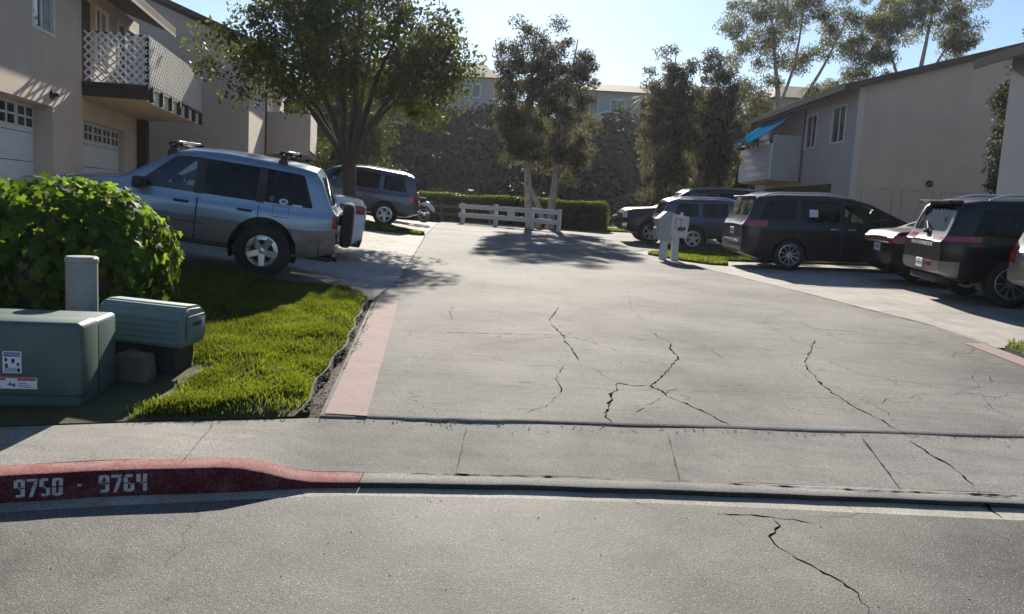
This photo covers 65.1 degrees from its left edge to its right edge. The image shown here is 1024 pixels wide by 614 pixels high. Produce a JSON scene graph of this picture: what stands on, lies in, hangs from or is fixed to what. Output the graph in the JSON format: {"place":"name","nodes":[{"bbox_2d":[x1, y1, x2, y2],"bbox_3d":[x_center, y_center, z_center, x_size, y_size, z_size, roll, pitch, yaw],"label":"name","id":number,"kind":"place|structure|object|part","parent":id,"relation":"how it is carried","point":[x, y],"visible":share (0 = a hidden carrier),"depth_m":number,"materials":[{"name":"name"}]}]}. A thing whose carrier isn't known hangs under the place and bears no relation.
{"place":"outdoors","nodes":[
{"label":"outdoors","id":0,"kind":"place"},
{"bbox_2d":[0,266,368,426],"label":"lawn ground","id":1,"kind":"structure","parent":0,"point":[109,404],"depth_m":5.28,"materials":[{"name":"soil"}]},
{"bbox_2d":[0,308,114,406],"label":"utility cabinet","id":2,"kind":"object","parent":1,"relation":"on","point":[56,358],"visible":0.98,"depth_m":5.10,"materials":[{"name":"metal"}]},
{"bbox_2d":[64,255,98,311],"bbox_3d":[-3.308,0.064,6.176,0.236,0.920,0.236,3,7,0],"label":"pedestal","id":3,"kind":"object","parent":1,"relation":"on","point":[81,282],"visible":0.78,"depth_m":6.06,"materials":[{"name":"grey metal"}]},
{"bbox_2d":[0,171,185,310],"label":"ivy bush","id":4,"kind":"object","parent":1,"relation":"on","point":[46,228],"visible":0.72,"depth_m":7.01,"materials":[{"name":"green plant"}]},
{"bbox_2d":[115,349,156,382],"bbox_3d":[-2.759,0.453,5.877,0.266,0.275,0.201,3,7,0],"label":"rock","id":5,"kind":"object","parent":1,"relation":"on","point":[133,365],"visible":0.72,"depth_m":5.79,"materials":[{"name":"stone"}]},
{"bbox_2d":[99,296,205,374],"bbox_3d":[-2.763,0.288,6.171,0.697,0.679,0.411,6,7,4],"label":"vent housing","id":6,"kind":"object","parent":1,"relation":"on","point":[167,334],"visible":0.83,"depth_m":6.00,"materials":[{"name":"green plastic"}]},
{"bbox_2d":[127,261,366,418],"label":"grass","id":7,"kind":"structure","parent":0,"point":[265,326],"depth_m":7.24,"materials":[{"name":"green plant"}]},
{"bbox_2d":[175,215,436,299],"bbox_3d":[-7.106,-2.353,22.045,11.550,1.061,23.760,3,7,0],"label":"parking apron","id":8,"kind":"object","parent":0,"point":[373,265],"visible":0.25,"depth_m":13.02,"materials":[{"name":"concrete"}]},
{"bbox_2d":[4,141,355,276],"bbox_3d":[-4.351,-1.482,11.039,4.299,1.698,2.123,8,8,-10],"label":"parked car","id":9,"kind":"object","parent":8,"relation":"on","point":[263,214],"visible":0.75,"depth_m":10.44,"materials":[{"name":"blue paint"}]},
{"bbox_3d":[-4.486,-1.497,10.381,0.887,1.086,0.488,8,8,-10],"label":"door","id":10,"kind":"part","parent":9,"relation":"part of","materials":[{"name":"blue paint"}]},
{"bbox_3d":[-4.673,-1.704,11.585,0.887,1.086,0.488,8,8,-10],"label":"door","id":11,"kind":"part","parent":9,"relation":"part of","materials":[{"name":"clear glass"}]},
{"bbox_3d":[-3.660,-1.364,10.387,0.767,1.086,0.209,8,8,-10],"label":"door","id":12,"kind":"part","parent":9,"relation":"part of","materials":[{"name":"blue paint"}]},
{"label":"window","id":13,"kind":"part","parent":9,"relation":"part of","materials":[{"name":"black glass"}]},
{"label":"window","id":14,"kind":"part","parent":9,"relation":"part of","materials":[{"name":"black glass"}]},
{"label":"rear window","id":15,"kind":"part","parent":9,"relation":"part of","materials":[{"name":"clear glass"}]},
{"bbox_2d":[169,162,366,247],"bbox_3d":[-5.056,-1.937,14.264,4.870,1.476,2.238,8,8,-10],"label":"parked car","id":16,"kind":"object","parent":8,"relation":"on","point":[359,220],"visible":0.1,"depth_m":13.91,"materials":[{"name":"white paint"}]},
{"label":"door","id":17,"kind":"part","parent":16,"relation":"part of","materials":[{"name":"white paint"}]},
{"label":"door","id":18,"kind":"part","parent":16,"relation":"part of","materials":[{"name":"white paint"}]},
{"bbox_2d":[325,164,419,224],"bbox_3d":[-5.413,-3.834,26.389,4.776,1.836,2.259,8,8,-6],"label":"parked car","id":19,"kind":"object","parent":8,"relation":"on","point":[388,196],"visible":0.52,"depth_m":25.67,"materials":[{"name":"paint"}]},
{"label":"door","id":20,"kind":"part","parent":19,"relation":"part of","materials":[{"name":"paint"}]},
{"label":"window","id":21,"kind":"part","parent":19,"relation":"part of","materials":[{"name":"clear glass"}]},
{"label":"window","id":22,"kind":"part","parent":19,"relation":"part of","materials":[{"name":"black glass"}]},
{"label":"door","id":23,"kind":"part","parent":19,"relation":"part of","materials":[{"name":"paint"}]},
{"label":"window","id":24,"kind":"part","parent":19,"relation":"part of","materials":[{"name":"black glass"}]},
{"bbox_2d":[416,197,434,222],"bbox_3d":[-3.964,-3.815,30.187,2.165,1.200,0.780,3,7,0],"label":"motorcycle","id":25,"kind":"object","parent":8,"relation":"on","point":[429,207],"visible":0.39,"depth_m":30.16,"materials":[{"name":"metal"}]},
{"bbox_2d":[365,220,424,234],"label":"lawn ground","id":26,"kind":"structure","parent":0,"point":[371,229],"depth_m":23.57,"materials":[{"name":"green plant"}]},
{"bbox_2d":[179,0,487,197],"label":"street tree","id":27,"kind":"object","parent":26,"relation":"on","point":[316,43],"visible":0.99,"depth_m":21.38,"materials":[{"name":"green plant"}]},
{"bbox_2d":[0,495,1023,613],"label":"street","id":28,"kind":"structure","parent":0,"point":[201,557],"depth_m":3.68,"materials":[{"name":"grey asphalt"}]},
{"bbox_2d":[0,488,1023,519],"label":"gutter","id":29,"kind":"object","parent":28,"relation":"on","point":[987,512],"visible":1,"depth_m":4.53,"materials":[{"name":"concrete"}]},
{"bbox_2d":[18,268,1013,609],"bbox_3d":[1.279,0.341,8.998,7.364,0.464,14.000,3,7,0],"label":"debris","id":30,"kind":"object","parent":28,"relation":"on","point":[426,422],"visible":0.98,"depth_m":6.02,"materials":[{"name":"soil"}]},
{"bbox_2d":[0,418,1023,496],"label":"sidewalk","id":31,"kind":"structure","parent":0,"point":[934,462],"depth_m":5.02,"materials":[{"name":"concrete"}]},
{"bbox_2d":[0,457,363,502],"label":"kerb","id":32,"kind":"structure","parent":31,"relation":"on","point":[60,481],"depth_m":4.22,"materials":[{"name":"red paint"}]},
{"bbox_2d":[359,472,1023,508],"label":"kerb","id":33,"kind":"structure","parent":31,"relation":"on","point":[600,485],"depth_m":4.68,"materials":[{"name":"concrete"}]},
{"bbox_2d":[22,219,1008,493],"bbox_3d":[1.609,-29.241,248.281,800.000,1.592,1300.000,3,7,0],"label":"ground","id":34,"kind":"structure","parent":0,"point":[330,381],"depth_m":6.22,"materials":[{"name":"soil"}]},
{"bbox_2d":[0,0,201,185],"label":"apartment house","id":35,"kind":"structure","parent":34,"relation":"on","point":[75,97],"depth_m":18.46,"materials":[{"name":"beige paint"}]},
{"bbox_2d":[0,96,33,185],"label":"garage door","id":36,"kind":"structure","parent":35,"relation":"in","point":[15,115],"depth_m":16.01,"materials":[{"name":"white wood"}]},
{"bbox_2d":[31,0,54,37],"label":"window","id":37,"kind":"structure","parent":35,"relation":"in","point":[42,11],"depth_m":16.35,"materials":[{"name":"clear glass"}]},
{"bbox_2d":[81,0,90,80],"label":"balcony door","id":38,"kind":"structure","parent":35,"relation":"in","point":[85,5],"depth_m":19.67,"materials":[{"name":"brown wood"}]},
{"bbox_2d":[83,121,118,172],"bbox_3d":[-10.904,-3.651,21.059,0.070,2.218,3.650,2,7,-10],"label":"garage door","id":39,"kind":"structure","parent":35,"relation":"in","point":[98,157],"depth_m":21.18,"materials":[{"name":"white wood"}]},
{"bbox_2d":[95,4,109,71],"bbox_3d":[-10.589,-6.900,20.659,0.115,1.500,1.000,2,7,-10],"label":"window","id":40,"kind":"structure","parent":35,"relation":"in","point":[101,16],"depth_m":20.69,"materials":[{"name":"clear glass"}]},
{"bbox_2d":[117,20,135,84],"bbox_3d":[-10.963,-7.177,22.758,0.115,1.500,1.700,2,7,-10],"label":"window","id":41,"kind":"structure","parent":35,"relation":"in","point":[121,28],"depth_m":22.77,"materials":[{"name":"clear glass"}]},
{"bbox_2d":[126,0,316,162],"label":"apartment house","id":42,"kind":"structure","parent":34,"relation":"on","point":[265,128],"depth_m":27.60,"materials":[{"name":"beige paint"}]},
{"bbox_2d":[160,132,231,157],"bbox_3d":[-10.923,-4.784,27.735,2.350,2.350,0.035,2,7,-10],"label":"door frame","id":43,"kind":"structure","parent":42,"relation":"in","point":[230,137],"depth_m":27.55,"materials":[{"name":"beige paint"}]},
{"bbox_2d":[254,75,257,106],"bbox_3d":[-9.355,-7.947,29.139,0.115,1.350,0.800,2,7,-10],"label":"window","id":44,"kind":"structure","parent":42,"relation":"in","point":[256,97],"depth_m":29.48,"materials":[{"name":"clear glass"}]},
{"bbox_2d":[261,82,264,114],"bbox_3d":[-9.719,-8.219,31.189,0.115,1.350,1.000,2,7,-10],"label":"window","id":45,"kind":"structure","parent":42,"relation":"in","point":[262,103],"depth_m":31.57,"materials":[{"name":"clear glass"}]},
{"bbox_2d":[268,89,272,111],"bbox_3d":[-10.170,-7.909,33.608,0.115,2.400,1.200,2,7,-10],"label":"window","id":46,"kind":"structure","parent":42,"relation":"in","point":[270,108],"depth_m":33.99,"materials":[{"name":"clear glass"}]},
{"bbox_2d":[287,70,409,171],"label":"bushy tree","id":47,"kind":"object","parent":34,"relation":"on","point":[373,146],"visible":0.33,"depth_m":45.64,"materials":[{"name":"green plant"}]},
{"bbox_2d":[419,203,538,224],"bbox_3d":[-3.709,-4.300,36.283,10.972,0.977,0.244,7,8,26],"label":"ranch fence","id":48,"kind":"object","parent":34,"relation":"on","point":[441,206],"visible":0.27,"depth_m":35.91,"materials":[{"name":"white wood"}]},
{"bbox_2d":[366,191,609,230],"bbox_3d":[-3.227,-4.733,37.786,16.534,1.569,1.311,7,8,28],"label":"hedge","id":49,"kind":"object","parent":34,"relation":"on","point":[586,215],"visible":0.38,"depth_m":35.44,"materials":[{"name":"green plant"}]},
{"bbox_2d":[458,203,561,230],"bbox_3d":[-0.154,-3.676,32.971,5.176,1.009,0.213,8,9,36],"label":"ranch fence","id":50,"kind":"object","parent":34,"relation":"on","point":[510,216],"visible":0.88,"depth_m":32.73,"materials":[{"name":"white paint"}]},
{"bbox_2d":[490,13,602,228],"bbox_3d":[1.386,-7.566,33.304,4.785,9.166,3.045,3,7,0],"label":"twin trunk tree","id":51,"kind":"object","parent":34,"relation":"on","point":[541,89],"visible":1,"depth_m":32.88,"materials":[{"name":"green plant"}]},
{"bbox_2d":[633,43,707,205],"bbox_3d":[6.972,-7.181,34.988,3.100,8.352,2.836,6,8,23],"label":"columnar tree","id":52,"kind":"object","parent":34,"relation":"on","point":[669,107],"visible":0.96,"depth_m":34.46,"materials":[{"name":"green plant"}]},
{"bbox_2d":[686,46,749,187],"bbox_3d":[9.127,-7.389,36.182,3.089,8.582,2.838,3,7,0],"label":"columnar tree","id":53,"kind":"object","parent":34,"relation":"on","point":[720,137],"visible":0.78,"depth_m":35.62,"materials":[{"name":"green plant"}]},
{"bbox_2d":[696,87,772,189],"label":"bushy tree","id":54,"kind":"object","parent":34,"relation":"on","point":[752,126],"visible":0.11,"depth_m":45.30,"materials":[{"name":"green plant"}]},
{"bbox_2d":[738,42,1023,223],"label":"apartment house","id":55,"kind":"structure","parent":34,"relation":"on","point":[900,144],"depth_m":29.50,"materials":[{"name":"paint"}]},
{"bbox_2d":[733,110,799,145],"bbox_3d":[11.570,-8.167,37.107,1.809,1.409,4.801,3,7,0],"label":"tarp","id":56,"kind":"object","parent":55,"relation":"hanging from","point":[762,130],"visible":0.89,"depth_m":37.38,"materials":[{"name":"blue fabric"}]},
{"bbox_2d":[769,129,780,143],"bbox_3d":[12.663,-7.478,38.695,0.115,2.000,1.600,3,7,0],"label":"window","id":57,"kind":"structure","parent":55,"relation":"in","point":[778,132],"depth_m":38.89,"materials":[{"name":"clear glass"}]},
{"bbox_2d":[803,113,817,149],"bbox_3d":[12.658,-7.401,33.868,0.115,1.420,1.300,3,7,0],"label":"window","id":58,"kind":"structure","parent":55,"relation":"in","point":[811,120],"depth_m":33.99,"materials":[{"name":"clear glass"}]},
{"bbox_2d":[829,103,847,144],"bbox_3d":[12.639,-7.049,30.990,0.115,1.420,1.400,3,7,0],"label":"window","id":59,"kind":"structure","parent":55,"relation":"in","point":[838,120],"depth_m":31.06,"materials":[{"name":"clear glass"}]},
{"bbox_2d":[858,186,894,222],"bbox_3d":[13.453,-3.317,29.716,1.200,2.220,0.032,3,7,0],"label":"cupboard door","id":60,"kind":"structure","parent":55,"relation":"in","point":[873,198],"depth_m":29.63,"materials":[{"name":"paint"}]},
{"bbox_2d":[899,189,934,219],"bbox_3d":[14.950,-3.235,29.716,1.200,2.220,0.032,3,7,0],"label":"cupboard door","id":61,"kind":"structure","parent":55,"relation":"in","point":[914,201],"depth_m":29.63,"materials":[{"name":"paint"}]},
{"bbox_2d":[941,191,974,199],"bbox_3d":[16.398,-3.155,29.716,1.200,2.220,0.032,3,7,0],"label":"cupboard door","id":62,"kind":"structure","parent":55,"relation":"in","point":[942,191],"depth_m":29.57,"materials":[{"name":"paint"}]},
{"bbox_2d":[974,44,1023,197],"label":"apartment house","id":63,"kind":"structure","parent":34,"relation":"on","point":[1011,175],"depth_m":19.89,"materials":[{"name":"grey paint"}]},
{"bbox_2d":[981,29,1023,193],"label":"cypress","id":64,"kind":"object","parent":34,"relation":"on","point":[997,106],"visible":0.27,"depth_m":22.22,"materials":[{"name":"green plant"}]},
{"bbox_2d":[284,99,754,226],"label":"hill","id":65,"kind":"structure","parent":0,"point":[634,177],"depth_m":51.87,"materials":[{"name":"green plant"}]},
{"bbox_2d":[352,59,499,113],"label":"hilltop house","id":66,"kind":"structure","parent":65,"relation":"on","point":[482,89],"depth_m":65.40,"materials":[{"name":"grey paint"}]},
{"bbox_2d":[464,83,480,97],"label":"window","id":67,"kind":"structure","parent":66,"relation":"in","point":[476,89],"depth_m":65.29,"materials":[{"name":"clear glass"}]},
{"bbox_2d":[483,104,499,121],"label":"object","id":68,"kind":"object","parent":65,"relation":"on","point":[494,105],"visible":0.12,"depth_m":62.35,"materials":[{"name":"plant"}]},
{"bbox_2d":[284,88,758,225],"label":"ground cover","id":69,"kind":"object","parent":65,"relation":"on","point":[479,133],"visible":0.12,"depth_m":51.71,"materials":[{"name":"green plant"}]},
{"bbox_2d":[587,111,635,122],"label":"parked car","id":70,"kind":"object","parent":65,"relation":"on","point":[604,113],"visible":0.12,"depth_m":63.81,"materials":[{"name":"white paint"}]},
{"bbox_2d":[604,105,630,127],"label":"shrub","id":71,"kind":"object","parent":65,"relation":"on","point":[621,108],"visible":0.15,"depth_m":63.87,"materials":[{"name":"green plant"}]},
{"bbox_2d":[630,96,650,126],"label":"palm tree","id":72,"kind":"object","parent":65,"relation":"on","point":[641,104],"visible":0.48,"depth_m":63.23,"materials":[{"name":"green plant"}]},
{"bbox_2d":[553,83,739,122],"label":"hilltop house","id":73,"kind":"structure","parent":65,"relation":"on","point":[613,96],"depth_m":68.32,"materials":[{"name":"grey paint"}]},
{"bbox_2d":[581,99,598,113],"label":"window","id":74,"kind":"structure","parent":73,"relation":"in","point":[594,106],"depth_m":68.33,"materials":[{"name":"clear glass"}]},
{"bbox_2d":[610,99,625,110],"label":"window","id":75,"kind":"structure","parent":73,"relation":"in","point":[614,103],"depth_m":68.28,"materials":[{"name":"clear glass"}]},
{"bbox_2d":[748,86,827,114],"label":"hilltop house","id":76,"kind":"structure","parent":65,"relation":"on","point":[792,95],"depth_m":67.23,"materials":[{"name":"beige paint"}]},
{"bbox_2d":[712,0,895,119],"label":"eucalyptus","id":77,"kind":"object","parent":65,"relation":"on","point":[768,42],"visible":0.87,"depth_m":53.76,"materials":[{"name":"green plant"}]},
{"bbox_2d":[845,0,993,71],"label":"eucalyptus","id":78,"kind":"object","parent":65,"relation":"on","point":[955,42],"visible":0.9,"depth_m":53.44,"materials":[{"name":"green plant"}]},
{"bbox_2d":[171,0,1023,115],"label":"sky","id":79,"kind":"structure","parent":0,"point":[622,35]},
{"bbox_2d":[598,227,628,231],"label":"grass","id":80,"kind":"structure","parent":0,"point":[612,229],"depth_m":34.16,"materials":[{"name":"green plant"}]},
{"bbox_2d":[597,230,629,232],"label":"lawn ground","id":81,"kind":"structure","parent":0,"point":[614,231],"depth_m":33.91,"materials":[{"name":"soil"}]},
{"bbox_2d":[319,220,1023,437],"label":"driveway","id":82,"kind":"structure","parent":0,"point":[736,339],"depth_m":8.11,"materials":[{"name":"grey concrete"}]},
{"bbox_2d":[325,299,398,415],"bbox_3d":[-1.352,0.313,7.840,0.278,0.173,5.087,2,7,-6],"label":"red paint strip","id":83,"kind":"object","parent":82,"relation":"on","point":[353,392],"visible":1,"depth_m":6.72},
{"bbox_2d":[616,187,759,243],"bbox_3d":[6.103,-3.110,27.184,4.916,1.957,2.304,2,8,0],"label":"parked car","id":84,"kind":"object","parent":82,"relation":"on","point":[635,221],"visible":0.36,"depth_m":26.35,"materials":[{"name":"silver metal"}]},
{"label":"door","id":85,"kind":"part","parent":84,"relation":"part of","materials":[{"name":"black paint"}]},
{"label":"window","id":86,"kind":"part","parent":84,"relation":"part of","materials":[{"name":"grey glass"}]},
{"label":"window","id":87,"kind":"part","parent":84,"relation":"part of","materials":[{"name":"black glass"}]},
{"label":"door","id":88,"kind":"part","parent":84,"relation":"part of","materials":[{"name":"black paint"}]},
{"bbox_2d":[965,343,1023,365],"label":"red paint strip","id":89,"kind":"object","parent":82,"relation":"on","point":[1002,354],"visible":1,"depth_m":8.93,"materials":[{"name":"paint"}]},
{"bbox_2d":[648,248,869,265],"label":"grass","id":90,"kind":"structure","parent":0,"point":[712,256],"depth_m":21.24,"materials":[{"name":"green plant"}]},
{"bbox_2d":[635,246,1023,347],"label":"parking apron","id":91,"kind":"object","parent":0,"point":[978,315],"visible":0.34,"depth_m":14.16,"materials":[{"name":"concrete"}]},
{"bbox_2d":[652,211,674,259],"bbox_3d":[3.785,-1.769,20.155,0.474,1.268,0.360,2,7,-7],"label":"mailbox","id":92,"kind":"object","parent":91,"relation":"on","point":[662,228],"visible":0.91,"depth_m":19.98,"materials":[{"name":"white metal"}]},
{"bbox_2d":[652,227,656,236],"bbox_3d":[3.581,-1.878,20.119,0.039,0.250,0.300,2,7,-7],"label":"door","id":93,"kind":"structure","parent":92,"relation":"in","point":[654,228],"depth_m":20.08,"materials":[{"name":"white metal"}]},
{"bbox_2d":[670,212,689,260],"bbox_3d":[4.148,-1.737,20.090,0.484,1.260,0.336,3,7,3],"label":"mailbox","id":94,"kind":"object","parent":91,"relation":"on","point":[679,225],"visible":0.92,"depth_m":19.94,"materials":[{"name":"white metal"}]},
{"bbox_2d":[650,196,735,249],"bbox_3d":[6.790,-2.583,24.963,4.729,1.623,2.270,2,8,0],"label":"parked car","id":95,"kind":"object","parent":91,"relation":"on","point":[708,216],"visible":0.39,"depth_m":24.10,"materials":[{"name":"blue paint"}]},
{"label":"rear window","id":96,"kind":"part","parent":95,"relation":"part of","materials":[{"name":"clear glass"}]},
{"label":"window","id":97,"kind":"part","parent":95,"relation":"part of","materials":[{"name":"black glass"}]},
{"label":"door","id":98,"kind":"part","parent":95,"relation":"part of","materials":[{"name":"blue paint"}]},
{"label":"window","id":99,"kind":"part","parent":95,"relation":"part of","materials":[{"name":"black glass"}]},
{"bbox_2d":[722,192,907,269],"bbox_3d":[7.853,-1.823,19.393,5.164,1.810,2.371,2,8,0],"label":"parked car","id":100,"kind":"object","parent":91,"relation":"on","point":[792,230],"visible":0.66,"depth_m":18.47,"materials":[{"name":"black paint"}]},
{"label":"rear window","id":101,"kind":"part","parent":100,"relation":"part of","materials":[{"name":"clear glass"}]},
{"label":"window","id":102,"kind":"part","parent":100,"relation":"part of","materials":[{"name":"black glass"}]},
{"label":"door","id":103,"kind":"part","parent":100,"relation":"part of","materials":[{"name":"black paint"}]},
{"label":"window","id":104,"kind":"part","parent":100,"relation":"part of","materials":[{"name":"black glass"}]},
{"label":"door","id":105,"kind":"part","parent":100,"relation":"part of","materials":[{"name":"clear glass"}]},
{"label":"door","id":106,"kind":"part","parent":100,"relation":"part of","materials":[{"name":"black paint"}]},
{"bbox_2d":[862,221,947,288],"bbox_3d":[9.856,-1.144,16.245,4.884,1.477,2.238,2,8,2],"label":"parked car","id":107,"kind":"object","parent":91,"relation":"on","point":[883,248],"visible":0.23,"depth_m":16.04,"materials":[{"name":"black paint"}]},
{"bbox_2d":[903,194,1023,307],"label":"parked car","id":108,"kind":"object","parent":91,"relation":"on","point":[955,245],"visible":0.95,"depth_m":12.81,"materials":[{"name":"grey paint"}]},
{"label":"rear window","id":109,"kind":"part","parent":108,"relation":"part of","materials":[{"name":"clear glass"}]},
{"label":"window","id":110,"kind":"part","parent":108,"relation":"part of","materials":[{"name":"black glass"}]},
{"bbox_2d":[1007,233,1023,288],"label":"parked car","id":111,"kind":"object","parent":91,"relation":"on","point":[1015,272],"visible":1,"depth_m":11.63,"materials":[{"name":"grey paint"}]},
{"bbox_2d":[1004,338,1023,357],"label":"grass","id":112,"kind":"structure","parent":0,"point":[1018,345],"depth_m":9.12,"materials":[{"name":"green plant"}]}
]}

